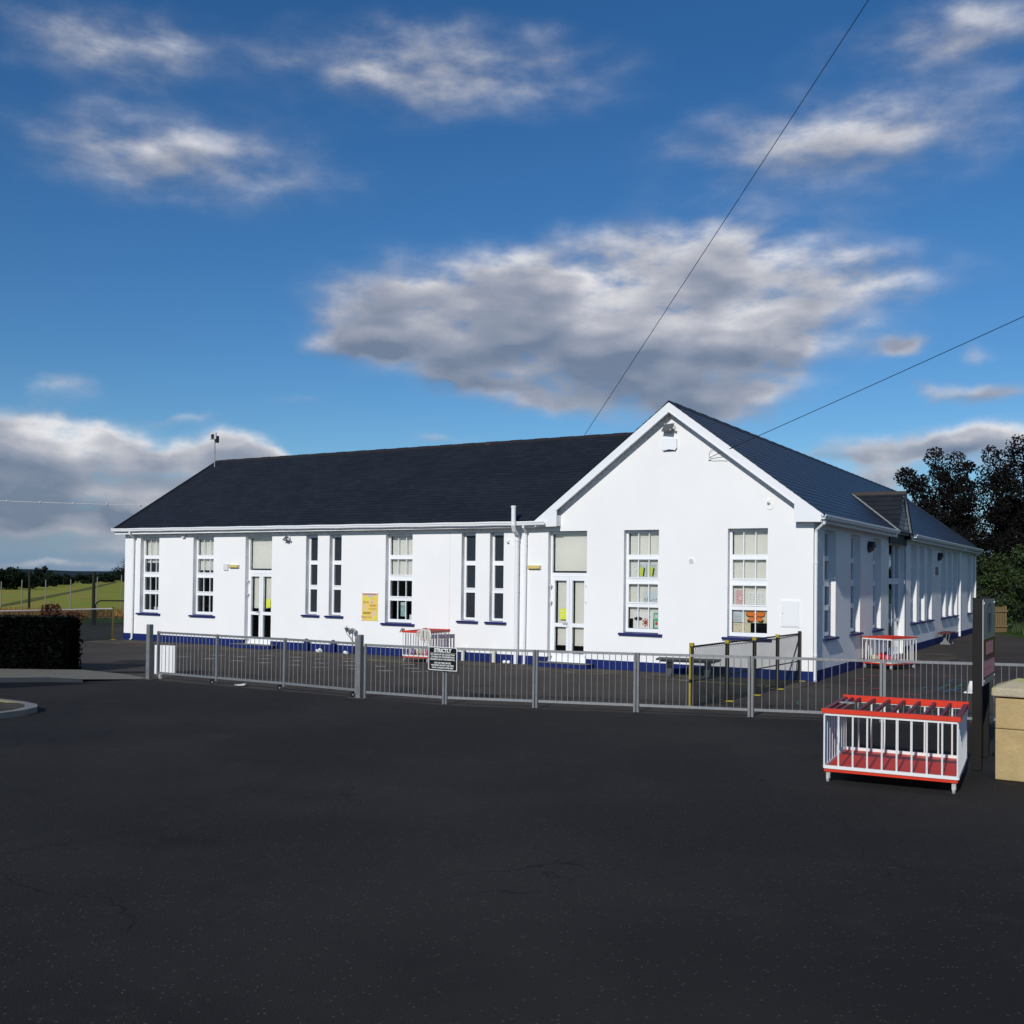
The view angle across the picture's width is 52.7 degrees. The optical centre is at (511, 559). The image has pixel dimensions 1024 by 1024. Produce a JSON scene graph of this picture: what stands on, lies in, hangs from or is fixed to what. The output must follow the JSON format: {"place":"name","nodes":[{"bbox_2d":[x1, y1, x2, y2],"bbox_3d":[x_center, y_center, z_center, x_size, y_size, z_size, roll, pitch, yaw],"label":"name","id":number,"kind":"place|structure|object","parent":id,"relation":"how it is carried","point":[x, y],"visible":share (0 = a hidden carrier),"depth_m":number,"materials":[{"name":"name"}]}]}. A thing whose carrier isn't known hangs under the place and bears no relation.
{"place":"outdoors","nodes":[
{"label":"outdoors","id":0,"kind":"place"},
{"bbox_2d":[0,702,24,710],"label":"footpath","id":1,"kind":"structure","parent":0,"point":[4,706],"depth_m":17.17,"materials":[{"name":"concrete"}]},
{"bbox_2d":[2,581,116,605],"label":"track","id":2,"kind":"structure","parent":0,"point":[36,598],"depth_m":101.29,"materials":[{"name":"beige soil"}]},
{"bbox_2d":[0,580,124,610],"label":"field","id":3,"kind":"structure","parent":0,"point":[81,599],"depth_m":99.83,"materials":[{"name":"green plant"}]},
{"bbox_2d":[0,568,24,589],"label":"hedgerow tree","id":4,"kind":"object","parent":3,"relation":"on","point":[1,572],"visible":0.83,"depth_m":132.03,"materials":[{"name":"green plant"}]},
{"bbox_2d":[0,566,38,589],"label":"hedgerow tree","id":5,"kind":"object","parent":3,"relation":"on","point":[13,577],"visible":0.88,"depth_m":132.80,"materials":[{"name":"green plant"}]},
{"bbox_2d":[14,577,43,587],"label":"hedgerow tree","id":6,"kind":"object","parent":3,"relation":"on","point":[39,583],"visible":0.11,"depth_m":145.19,"materials":[{"name":"green plant"}]},
{"bbox_2d":[28,570,30,608],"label":"field pole","id":7,"kind":"object","parent":3,"relation":"on","point":[29,582],"visible":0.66,"depth_m":61.93,"materials":[{"name":"brown wood"}]},
{"bbox_2d":[33,565,49,578],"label":"hedgerow tree","id":8,"kind":"object","parent":3,"relation":"on","point":[37,572],"visible":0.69,"depth_m":167.96,"materials":[{"name":"green plant"}]},
{"bbox_2d":[35,575,58,586],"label":"hedgerow tree","id":9,"kind":"object","parent":3,"relation":"on","point":[53,582],"visible":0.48,"depth_m":159.55,"materials":[{"name":"green plant"}]},
{"bbox_2d":[44,570,68,584],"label":"hedgerow tree","id":10,"kind":"object","parent":3,"relation":"on","point":[58,578],"visible":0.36,"depth_m":173.74,"materials":[{"name":"green plant"}]},
{"bbox_2d":[0,606,123,618],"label":"dry grass","id":11,"kind":"structure","parent":3,"relation":"on","point":[119,613],"depth_m":56.73,"materials":[{"name":"plant"}]},
{"bbox_2d":[59,574,74,584],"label":"hedgerow tree","id":12,"kind":"object","parent":3,"relation":"on","point":[62,582],"visible":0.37,"depth_m":187.91,"materials":[{"name":"green plant"}]},
{"bbox_2d":[60,575,96,583],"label":"hedgerow tree","id":13,"kind":"object","parent":3,"relation":"on","point":[85,582],"visible":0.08,"depth_m":208.28,"materials":[{"name":"green plant"}]},
{"bbox_2d":[74,573,99,582],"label":"hedgerow tree","id":14,"kind":"object","parent":3,"relation":"on","point":[80,578],"visible":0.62,"depth_m":226.04,"materials":[{"name":"green plant"}]},
{"bbox_2d":[92,572,95,610],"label":"field pole","id":15,"kind":"object","parent":3,"relation":"on","point":[93,589],"visible":0.66,"depth_m":45.95,"materials":[{"name":"brown wood"}]},
{"bbox_2d":[85,573,109,582],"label":"hedgerow tree","id":16,"kind":"object","parent":3,"relation":"on","point":[104,577],"visible":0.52,"depth_m":241.33,"materials":[{"name":"green plant"}]},
{"bbox_2d":[96,573,117,581],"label":"hedgerow tree","id":17,"kind":"object","parent":3,"relation":"on","point":[112,578],"visible":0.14,"depth_m":251.27,"materials":[{"name":"green plant"}]},
{"bbox_2d":[109,558,124,581],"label":"hedgerow tree","id":18,"kind":"object","parent":3,"relation":"on","point":[118,572],"visible":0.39,"depth_m":265.99,"materials":[{"name":"green plant"}]},
{"bbox_2d":[0,669,144,678],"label":"footpath","id":19,"kind":"structure","parent":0,"point":[52,673],"depth_m":22.80,"materials":[{"name":"concrete"}]},
{"bbox_2d":[0,500,147,505],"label":"power line","id":20,"kind":"object","parent":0,"point":[72,503],"visible":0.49,"depth_m":59.91,"materials":[{"name":"grey"}]},
{"bbox_2d":[114,617,123,622],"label":"verge","id":21,"kind":"structure","parent":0,"point":[117,620],"depth_m":50.60,"materials":[{"name":"green plant"}]},
{"bbox_2d":[84,639,817,687],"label":"pavement","id":22,"kind":"structure","parent":0,"point":[653,675],"depth_m":28.12,"materials":[{"name":"concrete"}]},
{"bbox_2d":[345,626,355,653],"bbox_3d":[-4.828,2.386,30.643,0.435,0.830,0.140,0,-1,31],"label":"standpipe","id":23,"kind":"object","parent":22,"relation":"on","point":[352,630],"visible":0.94,"depth_m":30.57,"materials":[{"name":"metal"}]},
{"bbox_2d":[401,628,449,662],"bbox_3d":[-2.356,2.355,28.286,0.860,0.868,1.180,0,-1,25],"label":"ball cage","id":24,"kind":"object","parent":22,"relation":"on","point":[433,632],"visible":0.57,"depth_m":27.96,"materials":[{"name":"red paint"}]},
{"bbox_2d":[416,628,430,640],"bbox_3d":[-2.356,2.006,27.604,0.456,0.357,0.231,1,-1,6],"label":"mop","id":25,"kind":"object","parent":24,"relation":"on","point":[425,633],"visible":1,"depth_m":27.57,"materials":[{"name":"fabric"}]},
{"bbox_2d":[656,657,688,676],"bbox_3d":[4.197,2.581,24.557,1.480,0.440,0.475,0,-1,20],"label":"bench","id":26,"kind":"object","parent":22,"relation":"on","point":[670,664],"visible":0.41,"depth_m":24.56,"materials":[{"name":"grey plastic"}]},
{"bbox_2d":[3,569,1017,590],"bbox_3d":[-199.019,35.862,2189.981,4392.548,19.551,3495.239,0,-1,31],"label":"hills","id":27,"kind":"structure","parent":0,"point":[73,574],"depth_m":2169.24,"materials":[{"name":"plant"}]},
{"bbox_2d":[0,679,1023,1023],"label":"road","id":28,"kind":"structure","parent":0,"point":[180,853],"depth_m":8.28,"materials":[{"name":"asphalt"}]},
{"bbox_2d":[0,699,36,718],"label":"kerb","id":29,"kind":"structure","parent":28,"relation":"on","point":[28,708],"depth_m":16.78,"materials":[{"name":"concrete"}]},
{"bbox_2d":[0,677,82,682],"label":"kerb","id":30,"kind":"structure","parent":28,"relation":"on","point":[35,679],"depth_m":21.84,"materials":[{"name":"concrete"}]},
{"bbox_2d":[0,682,101,687],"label":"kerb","id":31,"kind":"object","parent":28,"relation":"on","point":[14,684],"visible":1,"depth_m":21.38,"materials":[{"name":"black"}]},
{"bbox_2d":[347,635,369,698],"bbox_3d":[-2.898,2.036,19.640,0.400,1.204,0.220,0,-1,31],"label":"gate post","id":32,"kind":"object","parent":28,"relation":"on","point":[359,664],"visible":1,"depth_m":19.60,"materials":[{"name":"metal"}]},
{"bbox_2d":[821,694,968,793],"bbox_3d":[4.585,2.145,12.293,1.480,0.900,1.560,0,-1,27],"label":"ball cage","id":33,"kind":"object","parent":28,"relation":"on","point":[926,766],"visible":1,"depth_m":12.09,"materials":[{"name":"red paint"}]},
{"bbox_2d":[972,597,994,770],"bbox_3d":[6.091,1.561,13.371,0.175,2.140,1.250,0,-1,31],"label":"entrance sign","id":34,"kind":"object","parent":28,"relation":"on","point":[983,649],"visible":1,"depth_m":12.87,"materials":[{"name":"metal"}]},
{"bbox_2d":[991,678,1023,781],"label":"gate pillar","id":35,"kind":"structure","parent":28,"relation":"on","point":[1009,732],"depth_m":12.18,"materials":[{"name":"yellow stone"}]},
{"bbox_2d":[0,0,1023,570],"label":"sky","id":36,"kind":"structure","parent":0,"point":[272,228],"materials":[{"name":"blue"}]},
{"bbox_2d":[79,624,1023,726],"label":"yard","id":37,"kind":"structure","parent":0,"point":[104,657],"depth_m":23.16,"materials":[{"name":"asphalt"}]},
{"bbox_2d":[0,614,89,669],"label":"hedge","id":38,"kind":"object","parent":37,"relation":"on","point":[28,641],"visible":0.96,"depth_m":23.82,"materials":[{"name":"black"}]},
{"bbox_2d":[40,603,61,615],"bbox_3d":[-11.201,1.821,25.057,0.506,1.619,0.585,1,-1,-29],"label":"weed","id":39,"kind":"object","parent":37,"relation":"on","point":[53,607],"visible":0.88,"depth_m":25.03,"materials":[{"name":"plant"}]},
{"bbox_2d":[0,607,115,640],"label":"net barrier","id":40,"kind":"object","parent":37,"relation":"on","point":[97,624],"visible":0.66,"depth_m":35.12,"materials":[{"name":"yellow paint"}]},
{"bbox_2d":[63,611,84,625],"bbox_3d":[-10.657,1.942,25.046,0.580,1.392,0.498,0,-1,31],"label":"weed","id":41,"kind":"object","parent":37,"relation":"on","point":[69,613],"visible":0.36,"depth_m":25.05,"materials":[{"name":"plant"}]},
{"bbox_2d":[95,600,123,623],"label":"field gate","id":42,"kind":"structure","parent":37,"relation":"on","point":[110,600],"depth_m":45.00,"materials":[{"name":"metal"}]},
{"bbox_2d":[110,671,180,672],"bbox_3d":[-8.905,2.644,24.305,2.147,0.001,0.319,1,-1,-16],"label":"drain","id":43,"kind":"object","parent":37,"relation":"on","point":[130,671],"visible":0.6,"depth_m":24.34,"materials":[{"name":"black"}]},
{"bbox_2d":[142,624,158,679],"bbox_3d":[-7.958,2.029,22.674,0.400,1.204,0.220,0,-1,31],"label":"gate post","id":44,"kind":"object","parent":37,"relation":"on","point":[149,651],"visible":1,"depth_m":22.63,"materials":[{"name":"metal"}]},
{"bbox_2d":[154,645,175,673],"bbox_3d":[-7.993,2.314,23.801,0.560,0.665,0.058,0,-1,20],"label":"storage box","id":45,"kind":"object","parent":37,"relation":"on","point":[168,656],"visible":0.55,"depth_m":23.75,"materials":[{"name":"white"}]},
{"bbox_2d":[156,631,355,696],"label":"sliding gate","id":46,"kind":"structure","parent":37,"relation":"on","point":[216,677],"depth_m":21.24,"materials":[{"name":"metal"}]},
{"bbox_2d":[206,658,427,671],"bbox_3d":[-5.344,2.740,27.540,8.085,0.001,2.347,0,-1,31],"label":"chalk number grid","id":47,"kind":"object","parent":37,"relation":"on","point":[345,665],"visible":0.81,"depth_m":26.63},
{"bbox_2d":[343,658,688,680],"bbox_3d":[0.531,2.802,25.848,12.320,0.058,0.126,0,-1,31],"label":"edging","id":48,"kind":"object","parent":37,"relation":"on","point":[414,662],"visible":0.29,"depth_m":28.15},
{"bbox_2d":[111,400,983,681],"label":"school building","id":49,"kind":"structure","parent":37,"relation":"on","point":[425,533],"depth_m":29.22,"materials":[{"name":"white"}]},
{"bbox_2d":[135,537,159,614],"bbox_3d":[-12.386,0.568,35.509,1.176,2.661,0.349,0,-1,31],"label":"window","id":50,"kind":"structure","parent":49,"relation":"in","point":[153,542],"depth_m":35.67,"materials":[{"name":"white plastic"}]},
{"bbox_2d":[188,536,214,617],"bbox_3d":[-10.143,0.571,34.164,1.188,2.661,0.349,0,-1,31],"label":"window","id":51,"kind":"structure","parent":49,"relation":"in","point":[207,543],"depth_m":34.31,"materials":[{"name":"white plastic"}]},
{"bbox_2d":[210,432,218,466],"bbox_3d":[-11.417,-4.140,39.514,0.377,1.430,0.178,1,-1,9],"label":"aerial","id":52,"kind":"object","parent":49,"relation":"on","point":[214,437],"visible":0.98,"depth_m":39.49,"materials":[{"name":"metal"}]},
{"bbox_2d":[246,536,271,643],"bbox_3d":[-7.979,0.964,32.935,1.147,3.439,0.192,0,-1,31],"label":"door","id":53,"kind":"structure","parent":49,"relation":"in","point":[262,545],"depth_m":33.04,"materials":[{"name":"white plastic"}]},
{"bbox_2d":[266,599,270,607],"bbox_3d":[-7.738,1.399,32.793,0.190,0.270,0.006,0,-1,31],"label":"notice","id":54,"kind":"object","parent":49,"relation":"attached to","point":[268,603],"visible":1,"depth_m":32.79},
{"bbox_2d":[301,535,319,616],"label":"window","id":55,"kind":"structure","parent":49,"relation":"in","point":[313,554],"depth_m":31.85,"materials":[{"name":"glass"}]},
{"bbox_2d":[324,535,343,617],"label":"window","id":56,"kind":"structure","parent":49,"relation":"in","point":[337,539],"depth_m":31.37,"materials":[{"name":"white plastic"}]},
{"bbox_2d":[362,592,377,620],"bbox_3d":[-4.198,1.399,30.453,0.626,0.836,0.017,0,-1,31],"label":"poster","id":57,"kind":"object","parent":49,"relation":"attached to","point":[369,606],"visible":1,"depth_m":30.44,"materials":[{"name":"paper"}]},
{"bbox_2d":[380,534,414,625],"bbox_3d":[-3.236,0.580,30.024,1.200,2.661,0.349,0,-1,31],"label":"window","id":58,"kind":"structure","parent":49,"relation":"in","point":[402,543],"depth_m":30.17,"materials":[{"name":"white plastic"}]},
{"bbox_2d":[401,602,404,615],"bbox_3d":[-3.156,1.456,30.111,0.220,0.410,0.007,0,-1,31],"label":"notice","id":59,"kind":"object","parent":49,"relation":"attached to","point":[402,608],"visible":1,"depth_m":30.13,"materials":[{"name":"teal paper"}]},
{"bbox_2d":[456,533,477,622],"bbox_3d":[-1.180,0.507,28.758,0.695,2.511,0.290,0,-1,31],"label":"window","id":60,"kind":"structure","parent":49,"relation":"in","point":[470,538],"depth_m":28.89,"materials":[{"name":"glass"}]},
{"bbox_2d":[484,532,506,623],"bbox_3d":[-0.388,0.508,28.284,0.677,2.511,0.290,0,-1,31],"label":"window","id":61,"kind":"structure","parent":49,"relation":"in","point":[498,537],"depth_m":28.41,"materials":[{"name":"white plastic"}]},
{"bbox_2d":[528,565,540,569],"bbox_3d":[0.594,0.213,27.570,0.390,0.115,0.084,0,-1,31],"label":"bulkhead light","id":62,"kind":"object","parent":49,"relation":"attached to","point":[534,567],"visible":1,"depth_m":27.53,"materials":[{"name":"yellow plastic"}]},
{"bbox_2d":[560,609,565,618],"bbox_3d":[1.355,1.446,27.341,0.200,0.280,0.006,0,-1,31],"label":"notice","id":63,"kind":"object","parent":49,"relation":"attached to","point":[562,613],"visible":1,"depth_m":27.34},
{"bbox_2d":[548,531,586,662],"bbox_3d":[1.525,0.976,27.237,1.146,3.439,0.192,0,-1,31],"label":"door","id":64,"kind":"structure","parent":49,"relation":"in","point":[571,546],"depth_m":27.27,"materials":[{"name":"white plastic"}]},
{"bbox_2d":[632,565,637,576],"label":"childs drawing","id":65,"kind":"object","parent":49,"relation":"attached to","point":[634,570],"visible":1,"depth_m":26.37,"materials":[{"name":"white paper"}]},
{"bbox_2d":[618,530,661,636],"bbox_3d":[3.300,0.588,26.105,1.185,2.661,0.349,0,-1,31],"label":"window","id":66,"kind":"structure","parent":49,"relation":"in","point":[644,543],"depth_m":26.24,"materials":[{"name":"white plastic"}]},
{"bbox_2d":[639,564,645,576],"bbox_3d":[3.312,0.285,26.262,0.225,0.330,0.006,0,-1,31],"label":"childs drawing","id":67,"kind":"object","parent":49,"relation":"attached to","point":[642,570],"visible":1,"depth_m":26.26,"materials":[{"name":"white paper"}]},
{"bbox_2d":[633,611,652,628],"bbox_3d":[3.330,1.539,26.221,0.550,0.420,0.006,0,-1,31],"label":"childs drawing","id":68,"kind":"object","parent":49,"relation":"attached to","point":[643,619],"visible":1,"depth_m":26.22,"materials":[{"name":"white paper"}]},
{"bbox_2d":[643,592,647,601],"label":"childs drawing","id":69,"kind":"object","parent":49,"relation":"attached to","point":[645,596],"visible":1,"depth_m":26.20,"materials":[{"name":"white paper"}]},
{"bbox_2d":[648,564,655,576],"bbox_3d":[3.537,0.285,26.127,0.220,0.330,0.006,0,-1,31],"label":"childs drawing","id":70,"kind":"object","parent":49,"relation":"attached to","point":[652,570],"visible":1,"depth_m":26.11,"materials":[{"name":"white paper"}]},
{"bbox_2d":[650,591,657,601],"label":"childs drawing","id":71,"kind":"object","parent":49,"relation":"attached to","point":[653,596],"visible":1,"depth_m":26.08,"materials":[{"name":"white paper"}]},
{"bbox_2d":[654,613,657,628],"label":"childs drawing","id":72,"kind":"object","parent":49,"relation":"attached to","point":[655,620],"visible":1,"depth_m":26.04,"materials":[{"name":"green paper"}]},
{"bbox_2d":[661,423,675,431],"bbox_3d":[3.893,-3.269,25.581,0.345,0.226,0.246,0,-1,45],"label":"floodlight","id":73,"kind":"object","parent":49,"relation":"attached to","point":[668,427],"visible":1,"depth_m":25.55,"materials":[{"name":"white plastic"}]},
{"bbox_2d":[661,438,677,450],"bbox_3d":[3.914,-2.856,25.663,0.404,0.300,0.068,0,-1,31],"label":"alarm box","id":74,"kind":"object","parent":49,"relation":"attached to","point":[667,444],"visible":1,"depth_m":25.63,"materials":[{"name":"white plastic"}]},
{"bbox_2d":[585,0,868,433],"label":"overhead cable","id":75,"kind":"object","parent":49,"relation":"attached to","point":[737,200],"visible":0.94,"depth_m":24.06,"materials":[{"name":"black plastic"}]},
{"bbox_2d":[733,610,742,621],"bbox_3d":[5.461,1.372,24.947,0.240,0.280,0.006,0,-1,31],"label":"childs drawing","id":76,"kind":"object","parent":49,"relation":"attached to","point":[737,615],"visible":1,"depth_m":24.95,"materials":[{"name":"white paper"}]},
{"bbox_2d":[736,590,742,603],"bbox_3d":[5.505,0.912,24.932,0.210,0.340,0.006,0,-1,31],"label":"childs drawing","id":77,"kind":"object","parent":49,"relation":"attached to","point":[739,596],"visible":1,"depth_m":24.94,"materials":[{"name":"pink paper"}]},
{"bbox_2d":[733,622,750,631],"bbox_3d":[5.540,1.640,24.894,0.430,0.225,0.005,0,-1,31],"label":"childs drawing","id":78,"kind":"object","parent":49,"relation":"attached to","point":[737,627],"visible":1,"depth_m":24.90,"materials":[{"name":"beige paper"}]},
{"bbox_2d":[721,528,771,640],"bbox_3d":[5.659,0.591,24.691,1.210,2.661,0.349,0,-1,31],"label":"window","id":79,"kind":"structure","parent":49,"relation":"in","point":[749,560],"depth_m":24.83,"materials":[{"name":"white plastic"}]},
{"bbox_2d":[744,610,766,622],"bbox_3d":[5.834,1.373,24.723,0.590,0.300,0.007,0,-1,31],"label":"childs drawing","id":80,"kind":"object","parent":49,"relation":"attached to","point":[749,616],"visible":1,"depth_m":24.74,"materials":[{"name":"orange paper"}]},
{"bbox_2d":[748,591,765,604],"bbox_3d":[5.865,0.923,24.716,0.450,0.320,0.006,0,-1,31],"label":"childs drawing","id":81,"kind":"object","parent":49,"relation":"attached to","point":[760,597],"visible":1,"depth_m":24.71,"materials":[{"name":"white paper"}]},
{"bbox_2d":[823,531,839,640],"bbox_3d":[7.657,0.623,25.184,0.349,2.661,1.330,0,-1,31],"label":"window","id":82,"kind":"structure","parent":49,"relation":"in","point":[826,581],"depth_m":25.63,"materials":[{"name":"white plastic"}]},
{"bbox_2d":[849,535,863,635],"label":"window","id":83,"kind":"structure","parent":49,"relation":"in","point":[852,633],"depth_m":27.95,"materials":[{"name":"white plastic"}]},
{"bbox_2d":[867,541,875,552],"bbox_3d":[10.003,-0.349,28.792,0.208,0.320,0.400,0,-1,31],"label":"wall lamp","id":84,"kind":"object","parent":49,"relation":"attached to","point":[871,545],"visible":1,"depth_m":28.68,"materials":[{"name":"black"}]},
{"bbox_2d":[872,539,883,631],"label":"window","id":85,"kind":"structure","parent":49,"relation":"in","point":[874,551],"depth_m":30.25,"materials":[{"name":"white plastic"}]},
{"bbox_2d":[888,543,898,654],"bbox_3d":[11.895,1.238,32.378,0.154,3.504,2.578,0,-1,31],"label":"door","id":86,"kind":"structure","parent":49,"relation":"in","point":[893,612],"depth_m":32.75,"materials":[{"name":"white plastic"}]},
{"bbox_2d":[910,546,918,624],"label":"window","id":87,"kind":"structure","parent":49,"relation":"in","point":[912,623],"depth_m":35.28,"materials":[{"name":"white plastic"}]},
{"bbox_2d":[919,558,926,622],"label":"window","id":88,"kind":"structure","parent":49,"relation":"in","point":[920,621],"depth_m":36.64,"materials":[{"name":"white plastic"}]},
{"bbox_2d":[926,549,933,621],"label":"window","id":89,"kind":"structure","parent":49,"relation":"in","point":[928,620],"depth_m":37.97,"materials":[{"name":"white plastic"}]},
{"bbox_2d":[941,551,947,618],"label":"window","id":90,"kind":"structure","parent":49,"relation":"in","point":[941,551],"depth_m":40.78,"materials":[{"name":"white plastic"}]},
{"bbox_3d":[4.984,-2.554,25.017,0.481,0.359,0.065,0,-1,31],"label":"cable bracket","id":91,"kind":"object","parent":49,"relation":"attached to","visible":0},
{"bbox_2d":[709,316,1023,457],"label":"overhead cable","id":92,"kind":"object","parent":91,"relation":"attached to","point":[875,383],"visible":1,"depth_m":21.68,"materials":[{"name":"black plastic"}]},
{"bbox_2d":[363,644,1023,722],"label":"guard rail","id":93,"kind":"object","parent":37,"relation":"on","point":[535,701],"visible":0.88,"depth_m":18.02,"materials":[{"name":"metal"}]},
{"bbox_2d":[428,646,456,670],"bbox_3d":[-1.261,1.808,18.782,0.630,0.426,0.010,0,-1,31],"label":"notice sign","id":94,"kind":"object","parent":93,"relation":"attached to","point":[443,658],"visible":1,"depth_m":18.78,"materials":[{"name":"black metal"}]},
{"bbox_2d":[686,631,805,705],"bbox_3d":[5.051,2.170,21.275,0.469,1.170,6.209,0,-1,34],"label":"net barrier","id":95,"kind":"object","parent":37,"relation":"on","point":[785,646],"visible":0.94,"depth_m":20.32,"materials":[{"name":"grey metal"}]},
{"bbox_2d":[861,635,916,669],"bbox_3d":[10.176,2.502,27.855,1.190,0.850,0.920,1,-1,-38],"label":"ball cage","id":96,"kind":"object","parent":37,"relation":"on","point":[890,638],"visible":0.77,"depth_m":27.68,"materials":[{"name":"red paint"}]},
{"bbox_2d":[938,631,954,644],"bbox_3d":[16.402,2.966,38.981,0.420,0.450,1.450,0,-1,31],"label":"bench","id":97,"kind":"object","parent":37,"relation":"on","point":[947,635],"visible":1,"depth_m":38.64,"materials":[{"name":"grey"}]},
{"bbox_2d":[900,651,957,660],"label":"pavement","id":98,"kind":"structure","parent":0,"point":[926,656],"depth_m":31.86,"materials":[{"name":"concrete"}]},
{"bbox_2d":[964,681,971,693],"bbox_3d":[9.709,2.693,21.805,0.280,0.250,0.280,0,-1,31],"label":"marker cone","id":99,"kind":"object","parent":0,"point":[970,687],"visible":0.5,"depth_m":21.75,"materials":[{"name":"white plastic"}]},
{"bbox_2d":[976,591,1023,638],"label":"verge","id":100,"kind":"structure","parent":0,"point":[1008,633],"depth_m":48.91,"materials":[{"name":"green plant"}]},
{"bbox_2d":[893,446,1000,597],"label":"copper beech","id":101,"kind":"object","parent":100,"relation":"on","point":[950,514],"visible":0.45,"depth_m":57.56,"materials":[{"name":"green plant"}]},
{"bbox_2d":[961,434,1023,623],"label":"copper beech","id":102,"kind":"object","parent":100,"relation":"on","point":[1005,514],"visible":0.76,"depth_m":57.30,"materials":[{"name":"green plant"}]},
{"bbox_2d":[976,543,1023,627],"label":"garden shrub","id":103,"kind":"object","parent":100,"relation":"on","point":[1014,581],"visible":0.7,"depth_m":53.29,"materials":[{"name":"green plant"}]},
{"bbox_2d":[995,606,1007,631],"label":"wooden fence","id":104,"kind":"object","parent":100,"relation":"on","point":[1001,625],"visible":0.62,"depth_m":48.68,"materials":[{"name":"brown wood"}]},
{"bbox_2d":[1004,594,1023,624],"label":"garden shrub","id":105,"kind":"object","parent":100,"relation":"on","point":[1018,611],"visible":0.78,"depth_m":52.86,"materials":[{"name":"green plant"}]},
{"bbox_2d":[1009,620,1023,634],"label":"tall grass","id":106,"kind":"structure","parent":0,"point":[1018,628],"depth_m":47.81,"materials":[{"name":"green plant"}]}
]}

